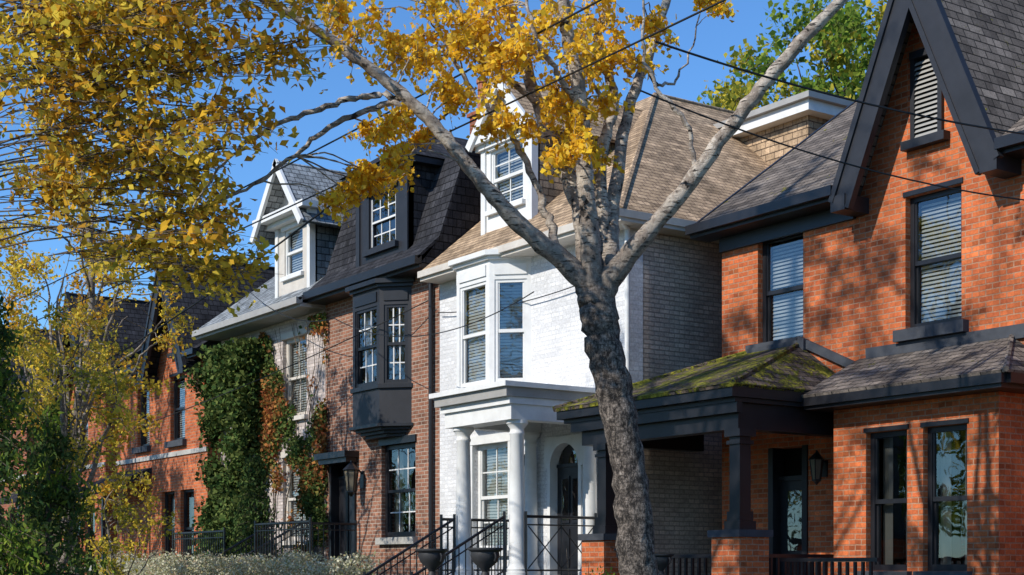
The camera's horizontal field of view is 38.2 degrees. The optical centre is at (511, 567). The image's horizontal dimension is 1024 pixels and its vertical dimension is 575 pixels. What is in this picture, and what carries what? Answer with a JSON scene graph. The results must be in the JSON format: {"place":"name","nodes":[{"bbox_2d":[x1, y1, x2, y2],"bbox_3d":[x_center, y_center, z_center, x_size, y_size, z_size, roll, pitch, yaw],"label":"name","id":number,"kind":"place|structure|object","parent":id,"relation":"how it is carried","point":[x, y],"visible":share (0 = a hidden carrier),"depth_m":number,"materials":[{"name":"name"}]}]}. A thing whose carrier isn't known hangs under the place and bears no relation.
{"place":"outdoors","nodes":[
{"label":"outdoors","id":0,"kind":"place"},
{"bbox_2d":[0,0,361,316],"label":"maple tree","id":1,"kind":"object","parent":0,"point":[56,29],"visible":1,"depth_m":13.06,"materials":[{"name":"yellow plant"}]},
{"bbox_2d":[302,224,339,304],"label":"dormer sides","id":2,"kind":"object","parent":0,"point":[326,237],"depth_m":32.64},
{"bbox_2d":[353,286,411,440],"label":"bay walls","id":3,"kind":"structure","parent":0,"point":[384,405],"depth_m":29.34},
{"bbox_2d":[350,290,412,393],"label":"bay trim","id":4,"kind":"structure","parent":3,"relation":"attached to","point":[388,295],"depth_m":29.29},
{"bbox_2d":[356,304,407,387],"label":"bay window frames","id":5,"kind":"structure","parent":3,"relation":"attached to","point":[360,348],"depth_m":29.36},
{"bbox_2d":[359,307,404,382],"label":"bay window muntins","id":6,"kind":"object","parent":5,"relation":"attached to","point":[393,362],"visible":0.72,"depth_m":29.37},
{"bbox_2d":[0,0,887,329],"label":"sky","id":7,"kind":"structure","parent":0,"point":[714,37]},
{"bbox_2d":[457,258,530,387],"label":"bay walls","id":8,"kind":"structure","parent":0,"point":[490,278],"depth_m":25.99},
{"bbox_2d":[456,263,526,388],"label":"bay trim","id":9,"kind":"structure","parent":8,"relation":"attached to","point":[499,269],"depth_m":25.95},
{"bbox_2d":[461,279,526,386],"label":"bay window frames","id":10,"kind":"structure","parent":8,"relation":"attached to","point":[465,336],"depth_m":26.00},
{"bbox_2d":[1,0,1023,445],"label":"power line","id":11,"kind":"object","parent":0,"point":[521,98],"visible":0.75,"depth_m":13.92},
{"bbox_2d":[582,537,768,574],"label":"porch pedestals","id":12,"kind":"object","parent":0,"point":[739,555],"visible":0.9,"depth_m":19.81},
{"bbox_2d":[578,529,772,540],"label":"pedestal caps","id":13,"kind":"object","parent":12,"relation":"on","point":[715,533],"visible":0.71,"depth_m":19.78,"materials":[{"name":"stone"}]},
{"bbox_2d":[593,428,755,533],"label":"porch columns","id":14,"kind":"structure","parent":13,"relation":"on","point":[739,512],"depth_m":19.86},
{"bbox_2d":[552,342,834,411],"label":"porch roof","id":15,"kind":"structure","parent":14,"relation":"on","point":[794,367],"depth_m":21.05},
{"bbox_2d":[557,386,833,451],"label":"porch fascia","id":16,"kind":"structure","parent":15,"relation":"attached to","point":[682,426],"depth_m":20.46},
{"bbox_2d":[863,22,968,188],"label":"gable wall","id":17,"kind":"structure","parent":0,"point":[889,157],"depth_m":20.33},
{"bbox_2d":[900,48,949,152],"bbox_3d":[5.565,-6.340,19.949,0.140,1.320,0.730,0,0,-35],"label":"attic louvre","id":18,"kind":"object","parent":17,"relation":"attached to","point":[940,135],"visible":0.75,"depth_m":20.01,"materials":[{"name":"grey paint"}]},
{"bbox_2d":[914,59,936,137],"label":"louvre slats","id":19,"kind":"object","parent":18,"relation":"attached to","point":[925,99],"visible":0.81,"depth_m":19.98,"materials":[{"name":"grey paint"}]},
{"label":"lawn","id":20,"kind":"structure","parent":0,"visible":0},
{"bbox_2d":[0,405,113,574],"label":"cedar tree","id":21,"kind":"object","parent":20,"relation":"on","point":[65,493],"visible":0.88,"depth_m":22.38,"materials":[{"name":"green plant"}]},
{"bbox_2d":[0,399,125,574],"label":"cedar tree","id":22,"kind":"object","parent":20,"relation":"on","point":[85,562],"visible":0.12,"depth_m":24.96,"materials":[{"name":"plant"}]},
{"bbox_2d":[0,277,144,570],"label":"golden tree","id":23,"kind":"object","parent":20,"relation":"on","point":[115,382],"visible":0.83,"depth_m":23.34,"materials":[{"name":"yellow plant"}]},
{"bbox_2d":[37,388,115,574],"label":"front wall","id":24,"kind":"structure","parent":20,"relation":"on","point":[93,431],"depth_m":43.00,"materials":[{"name":"orange brick"}]},
{"bbox_2d":[19,349,141,403],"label":"eaves","id":25,"kind":"object","parent":24,"relation":"on","point":[131,358],"visible":0.11,"depth_m":42.69,"materials":[{"name":"black paint"}]},
{"bbox_2d":[58,293,149,389],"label":"gable roof","id":26,"kind":"structure","parent":25,"relation":"attached to","point":[132,332],"depth_m":44.44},
{"bbox_2d":[0,99,198,574],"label":"golden tree","id":27,"kind":"object","parent":20,"relation":"on","point":[100,269],"visible":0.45,"depth_m":27.23,"materials":[{"name":"yellow plant"}]},
{"bbox_2d":[76,464,185,574],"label":"golden shrub","id":28,"kind":"object","parent":20,"relation":"on","point":[125,511],"visible":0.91,"depth_m":26.51,"materials":[{"name":"yellow plant"}]},
{"bbox_2d":[117,360,218,574],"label":"front wall","id":29,"kind":"structure","parent":20,"relation":"on","point":[177,475],"depth_m":39.34,"materials":[{"name":"orange brick"}]},
{"bbox_2d":[116,446,206,465],"bbox_3d":[-9.462,-2.960,39.636,0.038,0.120,6.450,0,0,-35],"label":"string course","id":30,"kind":"object","parent":29,"relation":"attached to","point":[166,455],"visible":0.86,"depth_m":39.30,"materials":[{"name":"stone"}]},
{"bbox_2d":[141,375,193,560],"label":"window frames","id":31,"kind":"structure","parent":29,"relation":"attached to","point":[176,420],"depth_m":39.03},
{"bbox_2d":[115,340,220,391],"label":"eaves","id":32,"kind":"object","parent":29,"relation":"on","point":[191,355],"visible":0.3,"depth_m":36.77,"materials":[{"name":"black paint"}]},
{"bbox_2d":[147,255,274,376],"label":"gable roof","id":33,"kind":"structure","parent":32,"relation":"attached to","point":[202,313],"depth_m":38.45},
{"bbox_2d":[137,264,200,385],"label":"bargeboards","id":34,"kind":"object","parent":33,"relation":"attached to","point":[180,362],"visible":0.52,"depth_m":38.60,"materials":[{"name":"grey paint"}]},
{"bbox_2d":[178,336,271,566],"bbox_3d":[-7.419,-2.282,35.657,1.605,6.178,4.500,0,0,-35],"label":"climbing ivy","id":35,"kind":"object","parent":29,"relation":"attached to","point":[230,365],"visible":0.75,"depth_m":34.87,"materials":[{"name":"green plant"}]},
{"bbox_2d":[89,547,381,574],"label":"hedge","id":36,"kind":"object","parent":20,"relation":"on","point":[293,564],"visible":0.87,"depth_m":27.26,"materials":[{"name":"green plant"}]},
{"bbox_2d":[224,453,289,574],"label":"spruce tree","id":37,"kind":"object","parent":20,"relation":"on","point":[254,487],"visible":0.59,"depth_m":31.56,"materials":[{"name":"green plant"}]},
{"bbox_2d":[172,517,356,570],"bbox_3d":[-5.004,0.010,30.772,3.042,1.980,6.748,0,0,-35],"label":"iron railing","id":38,"kind":"object","parent":20,"relation":"on","point":[271,524],"visible":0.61,"depth_m":30.45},
{"bbox_2d":[221,305,325,563],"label":"front wall","id":39,"kind":"structure","parent":20,"relation":"on","point":[286,327],"depth_m":33.88,"materials":[{"name":"beige paint"}]},
{"bbox_2d":[192,296,324,340],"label":"eaves","id":40,"kind":"object","parent":39,"relation":"on","point":[266,316],"visible":0.93,"depth_m":33.96,"materials":[{"name":"grey paint"}]},
{"bbox_2d":[199,276,321,328],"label":"roof","id":41,"kind":"structure","parent":40,"relation":"on","point":[266,296],"depth_m":35.47,"materials":[{"name":"tile"}]},
{"bbox_2d":[256,161,347,244],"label":"dormer roof","id":42,"kind":"structure","parent":41,"relation":"on","point":[311,176],"depth_m":33.09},
{"bbox_2d":[279,195,315,298],"bbox_3d":[-4.831,-7.465,33.203,0.150,2.930,1.700,0,0,-35],"label":"dormer front","id":43,"kind":"object","parent":42,"relation":"attached to","point":[293,285],"visible":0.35,"depth_m":33.41,"materials":[{"name":"beige paint"}]},
{"bbox_2d":[250,158,320,297],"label":"dormer trim","id":44,"kind":"structure","parent":43,"relation":"attached to","point":[287,219],"depth_m":32.84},
{"bbox_2d":[252,312,329,563],"bbox_3d":[-5.191,-2.372,33.495,0.400,6.357,4.001,0,0,-35],"label":"climbing ivy","id":45,"kind":"object","parent":39,"relation":"attached to","point":[309,496],"visible":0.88,"depth_m":32.94,"materials":[{"name":"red plant"}]},
{"bbox_2d":[286,335,308,540],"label":"window frames","id":46,"kind":"structure","parent":39,"relation":"attached to","point":[289,380],"depth_m":33.94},
{"bbox_2d":[291,229,308,535],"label":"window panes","id":47,"kind":"object","parent":39,"relation":"attached to","point":[297,232],"visible":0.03,"depth_m":34.16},
{"bbox_2d":[326,277,439,574],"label":"front wall","id":48,"kind":"structure","parent":20,"relation":"on","point":[340,436],"depth_m":30.24,"materials":[{"name":"brown brick"}]},
{"bbox_2d":[314,450,358,464],"bbox_3d":[-3.712,-2.315,31.454,0.400,0.230,1.390,0,0,-35],"label":"door canopy","id":49,"kind":"object","parent":48,"relation":"attached to","point":[338,457],"visible":1,"depth_m":31.13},
{"bbox_2d":[329,462,356,567],"bbox_3d":[-3.519,-1.125,31.588,0.270,2.350,1.150,0,0,-35],"label":"door","id":50,"kind":"structure","parent":48,"relation":"attached to","point":[343,506],"depth_m":31.91,"materials":[{"name":"black paint"}]},
{"bbox_2d":[343,460,363,496],"bbox_3d":[-3.283,-1.841,30.689,0.457,0.762,0.336,0,0,-13],"label":"wall lantern","id":51,"kind":"object","parent":48,"relation":"attached to","point":[351,470],"depth_m":30.62,"materials":[{"name":"metal"}]},
{"bbox_2d":[303,255,428,304],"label":"eaves","id":52,"kind":"object","parent":48,"relation":"attached to","point":[333,292],"visible":0.79,"depth_m":29.79,"materials":[{"name":"black paint"}]},
{"bbox_2d":[309,149,480,289],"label":"roof","id":53,"kind":"structure","parent":52,"relation":"on","point":[451,214],"depth_m":28.89,"materials":[{"name":"tile"}]},
{"bbox_2d":[409,164,435,263],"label":"dormer sides","id":54,"kind":"object","parent":53,"relation":"on","point":[423,183],"visible":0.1,"depth_m":29.26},
{"bbox_2d":[360,165,413,264],"bbox_3d":[-2.583,-6.975,30.016,0.120,1.950,2.100,0,0,-35],"label":"dormer front","id":55,"kind":"object","parent":54,"relation":"attached to","point":[365,225],"visible":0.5,"depth_m":30.03,"materials":[{"name":"grey paint"}]},
{"bbox_2d":[356,170,408,267],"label":"dormer trim","id":56,"kind":"structure","parent":55,"relation":"attached to","point":[380,248],"depth_m":29.50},
{"bbox_2d":[339,137,467,179],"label":"dormer roof","id":57,"kind":"structure","parent":54,"relation":"on","point":[441,148],"depth_m":29.78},
{"bbox_2d":[343,192,414,531],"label":"rooms","id":58,"kind":"object","parent":48,"relation":"attached to","point":[411,450],"visible":0.17,"depth_m":30.56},
{"bbox_2d":[345,277,414,431],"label":"bay cornice","id":59,"kind":"structure","parent":48,"relation":"attached to","point":[368,285],"depth_m":29.28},
{"bbox_2d":[365,308,415,531],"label":"curtains","id":60,"kind":"object","parent":48,"relation":"attached to","point":[401,451],"visible":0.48,"depth_m":30.04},
{"bbox_2d":[373,193,415,531],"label":"window muntins","id":61,"kind":"object","parent":48,"relation":"attached to","point":[381,234],"depth_m":29.89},
{"bbox_2d":[385,442,415,537],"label":"window frames","id":62,"kind":"structure","parent":48,"relation":"attached to","point":[389,491],"depth_m":30.18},
{"bbox_2d":[428,283,432,572],"bbox_3d":[-1.563,-2.475,28.472,0.086,6.550,0.090,0,0,-35],"label":"downspout","id":63,"kind":"object","parent":48,"relation":"attached to","point":[430,410],"visible":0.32,"depth_m":28.43,"materials":[{"name":"black paint"}]},
{"bbox_2d":[415,549,448,574],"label":"garden urn","id":64,"kind":"object","parent":20,"relation":"on","point":[431,560],"visible":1,"depth_m":21.48,"materials":[{"name":"metal"}]},
{"bbox_2d":[467,548,502,574],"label":"garden urn","id":65,"kind":"object","parent":20,"relation":"on","point":[484,560],"visible":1,"depth_m":20.33,"materials":[{"name":"metal"}]},
{"bbox_2d":[183,0,847,574],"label":"birch tree","id":66,"kind":"object","parent":20,"relation":"on","point":[597,270],"visible":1,"depth_m":13.79,"materials":[{"name":"grey plant"}]},
{"bbox_2d":[440,228,642,574],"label":"front wall","id":67,"kind":"structure","parent":20,"relation":"on","point":[559,356],"depth_m":25.55,"materials":[{"name":"white paint"}]},
{"bbox_2d":[470,432,509,549],"bbox_3d":[-0.394,-1.355,26.879,0.048,2.110,1.390,0,0,-35],"label":"window trim","id":68,"kind":"structure","parent":67,"relation":"attached to","point":[491,438],"depth_m":27.05,"materials":[{"name":"white paint"}]},
{"bbox_2d":[448,249,532,271],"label":"bay cornice","id":69,"kind":"structure","parent":67,"relation":"attached to","point":[472,259],"depth_m":26.16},
{"bbox_2d":[478,142,522,549],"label":"window frames","id":70,"kind":"structure","parent":67,"relation":"attached to","point":[482,497],"depth_m":27.34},
{"bbox_2d":[468,151,522,545],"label":"blinds","id":71,"kind":"object","parent":70,"relation":"attached to","point":[514,356],"visible":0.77,"depth_m":26.60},
{"bbox_2d":[467,145,577,544],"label":"rooms","id":72,"kind":"object","parent":67,"relation":"attached to","point":[569,455],"visible":0.1,"depth_m":26.90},
{"bbox_2d":[544,434,583,574],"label":"door surround","id":73,"kind":"object","parent":67,"relation":"attached to","point":[554,447],"visible":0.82,"depth_m":25.36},
{"bbox_2d":[557,463,577,574],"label":"door","id":74,"kind":"structure","parent":73,"relation":"in","point":[567,489],"depth_m":25.17,"materials":[{"name":"black paint"}]},
{"bbox_2d":[417,208,718,283],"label":"eaves","id":75,"kind":"object","parent":67,"relation":"on","point":[522,247],"visible":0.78,"depth_m":24.57,"materials":[{"name":"beige paint"}]},
{"bbox_2d":[423,96,769,269],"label":"roof","id":76,"kind":"structure","parent":75,"relation":"on","point":[663,165],"depth_m":26.71,"materials":[{"name":"beige"}]},
{"bbox_2d":[473,82,642,150],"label":"dormer roof","id":77,"kind":"structure","parent":76,"relation":"attached to","point":[525,104],"depth_m":27.16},
{"bbox_2d":[538,131,614,211],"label":"dormer sides","id":78,"kind":"object","parent":76,"relation":"on","point":[552,191],"depth_m":26.57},
{"bbox_2d":[487,98,539,231],"bbox_3d":[-0.022,-7.440,27.045,0.150,2.680,1.600,0,0,-35],"label":"dormer front","id":79,"kind":"object","parent":78,"relation":"attached to","point":[495,221],"visible":0.29,"depth_m":27.19,"materials":[{"name":"white paint"}]},
{"bbox_2d":[465,79,537,234],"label":"dormer trim","id":80,"kind":"structure","parent":79,"relation":"attached to","point":[532,155],"depth_m":26.82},
{"bbox_2d":[620,92,734,207],"bbox_3d":[4.401,-7.503,29.312,2.799,3.893,13.300,0,0,35],"label":"hip cap","id":81,"kind":"object","parent":76,"relation":"on","point":[626,187],"visible":0.57,"depth_m":26.77,"materials":[{"name":"beige"}]},
{"bbox_2d":[740,115,828,164],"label":"side dormer walls","id":82,"kind":"structure","parent":76,"relation":"attached to","point":[794,133],"depth_m":28.24,"materials":[{"name":"beige"}]},
{"bbox_2d":[732,98,844,138],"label":"side dormer eaves","id":83,"kind":"object","parent":82,"relation":"on","point":[810,107],"visible":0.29,"depth_m":27.83,"materials":[{"name":"white paint"}]},
{"bbox_2d":[713,90,852,128],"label":"side dormer eaves","id":84,"kind":"object","parent":83,"relation":"on","point":[813,95],"visible":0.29,"depth_m":27.68,"materials":[{"name":"grey paint"}]},
{"bbox_2d":[621,224,629,372],"bbox_3d":[1.759,-2.369,23.414,0.089,6.338,0.423,0,0,27],"label":"downspout","id":85,"kind":"object","parent":75,"relation":"attached to","point":[627,305],"visible":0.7,"depth_m":23.52,"materials":[{"name":"white paint"}]},
{"bbox_2d":[643,233,721,574],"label":"side wall","id":86,"kind":"structure","parent":20,"relation":"on","point":[682,302],"depth_m":24.33,"materials":[{"name":"grey brick"}]},
{"bbox_2d":[665,554,880,574],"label":"porch balustrade","id":87,"kind":"object","parent":20,"relation":"on","point":[798,564],"visible":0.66,"depth_m":20.22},
{"bbox_2d":[697,0,886,110],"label":"green tree","id":88,"kind":"object","parent":20,"relation":"on","point":[843,28],"visible":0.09,"depth_m":45.21,"materials":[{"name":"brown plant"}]},
{"bbox_2d":[722,159,1023,574],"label":"front wall","id":89,"kind":"structure","parent":20,"relation":"on","point":[856,287],"depth_m":20.90,"materials":[{"name":"orange brick"}]},
{"bbox_2d":[768,445,807,574],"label":"door","id":90,"kind":"structure","parent":89,"relation":"attached to","point":[788,510],"depth_m":22.37,"materials":[{"name":"black paint"}]},
{"bbox_2d":[745,336,854,366],"bbox_3d":[4.304,-3.066,21.831,0.068,0.709,2.400,0,0,-35],"label":"porch flashing","id":91,"kind":"object","parent":89,"relation":"attached to","point":[831,355],"visible":0.7,"depth_m":21.55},
{"bbox_2d":[809,450,827,484],"bbox_3d":[4.438,-1.444,21.422,0.304,0.508,0.224,0,0,-13],"label":"wall lantern","id":92,"kind":"object","parent":89,"relation":"attached to","point":[818,465],"depth_m":21.38,"materials":[{"name":"metal"}]},
{"bbox_2d":[747,319,971,574],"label":"sills","id":93,"kind":"structure","parent":89,"relation":"attached to","point":[932,330],"depth_m":19.77,"materials":[{"name":"stone"}]},
{"bbox_2d":[763,185,966,570],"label":"window frames","id":94,"kind":"structure","parent":89,"relation":"attached to","point":[916,264],"depth_m":19.86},
{"bbox_2d":[772,196,961,339],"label":"blinds","id":95,"kind":"object","parent":89,"relation":"attached to","point":[925,267],"visible":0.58,"depth_m":20.26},
{"bbox_2d":[772,56,964,564],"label":"rooms","id":96,"kind":"object","parent":89,"relation":"attached to","point":[792,462],"visible":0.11,"depth_m":20.32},
{"bbox_2d":[863,177,968,432],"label":"lintels","id":97,"kind":"object","parent":89,"relation":"attached to","point":[908,194],"visible":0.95,"depth_m":19.57,"materials":[{"name":"black paint"}]},
{"bbox_2d":[866,323,1023,358],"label":"string course","id":98,"kind":"object","parent":89,"relation":"attached to","point":[1016,331],"visible":0.8,"depth_m":19.67,"materials":[{"name":"stone"}]},
{"bbox_2d":[834,391,1023,574],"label":"ground bay walls","id":99,"kind":"structure","parent":20,"relation":"on","point":[995,485],"depth_m":18.66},
{"bbox_2d":[800,372,1023,412],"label":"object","id":100,"kind":"object","parent":99,"relation":"on","point":[1011,382],"visible":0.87,"depth_m":18.68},
{"bbox_2d":[801,334,1023,397],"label":"ground bay roof","id":101,"kind":"structure","parent":99,"relation":"on","point":[975,359],"depth_m":19.12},
{"bbox_2d":[883,431,966,564],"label":"curtains","id":102,"kind":"object","parent":99,"relation":"attached to","point":[946,490],"depth_m":19.15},
{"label":"porch floor","id":103,"kind":"structure","parent":20,"relation":"on","visible":0},
{"bbox_2d":[363,511,596,574],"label":"iron railing","id":104,"kind":"object","parent":103,"relation":"on","point":[503,519],"visible":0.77,"depth_m":23.75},
{"bbox_2d":[453,419,596,574],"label":"columns","id":105,"kind":"structure","parent":103,"relation":"on","point":[522,490],"depth_m":24.51,"materials":[{"name":"white paint"}]},
{"bbox_2d":[429,380,594,432],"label":"porch entablature","id":106,"kind":"structure","parent":105,"relation":"on","point":[494,415],"depth_m":23.64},
{"bbox_2d":[434,386,595,407],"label":"porch cornice","id":107,"kind":"structure","parent":106,"relation":"on","point":[487,394],"depth_m":23.60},
{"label":"side walls","id":108,"kind":"object","parent":20,"relation":"on","visible":0},
{"bbox_2d":[700,102,1023,221],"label":"roof","id":109,"kind":"structure","parent":108,"relation":"on","point":[793,172],"depth_m":23.17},
{"bbox_2d":[685,98,1023,252],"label":"eaves","id":110,"kind":"object","parent":109,"relation":"attached to","point":[787,216],"visible":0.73,"depth_m":22.03,"materials":[{"name":"black paint"}]},
{"bbox_2d":[857,0,1023,195],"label":"gable roof","id":111,"kind":"structure","parent":109,"relation":"attached to","point":[989,35],"depth_m":19.52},
{"bbox_2d":[828,0,1021,216],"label":"bargeboards","id":112,"kind":"object","parent":111,"relation":"attached to","point":[949,66],"visible":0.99,"depth_m":19.52,"materials":[{"name":"grey paint"}]},
{"bbox_3d":[-5.643,-3.823,34.568,0.240,7.454,3.970,0,0,-35],"label":"window","id":113,"kind":"object","parent":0,"visible":0},
{"bbox_2d":[292,232,308,536],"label":"blinds","id":114,"kind":"object","parent":113,"relation":"attached to","point":[295,487],"visible":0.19,"depth_m":33.63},
{"bbox_3d":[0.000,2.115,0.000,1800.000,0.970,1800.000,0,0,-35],"label":"ground","id":115,"kind":"structure","parent":0,"visible":0},
{"bbox_2d":[0,271,95,574],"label":"cedar tree","id":116,"kind":"object","parent":115,"relation":"on","point":[10,454],"visible":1,"depth_m":21.16,"materials":[{"name":"green plant"}]},
{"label":"eaves","id":117,"kind":"object","parent":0,"visible":0},
{"bbox_2d":[1,326,55,398],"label":"gable roof","id":118,"kind":"structure","parent":117,"relation":"attached to","point":[22,368],"depth_m":49.46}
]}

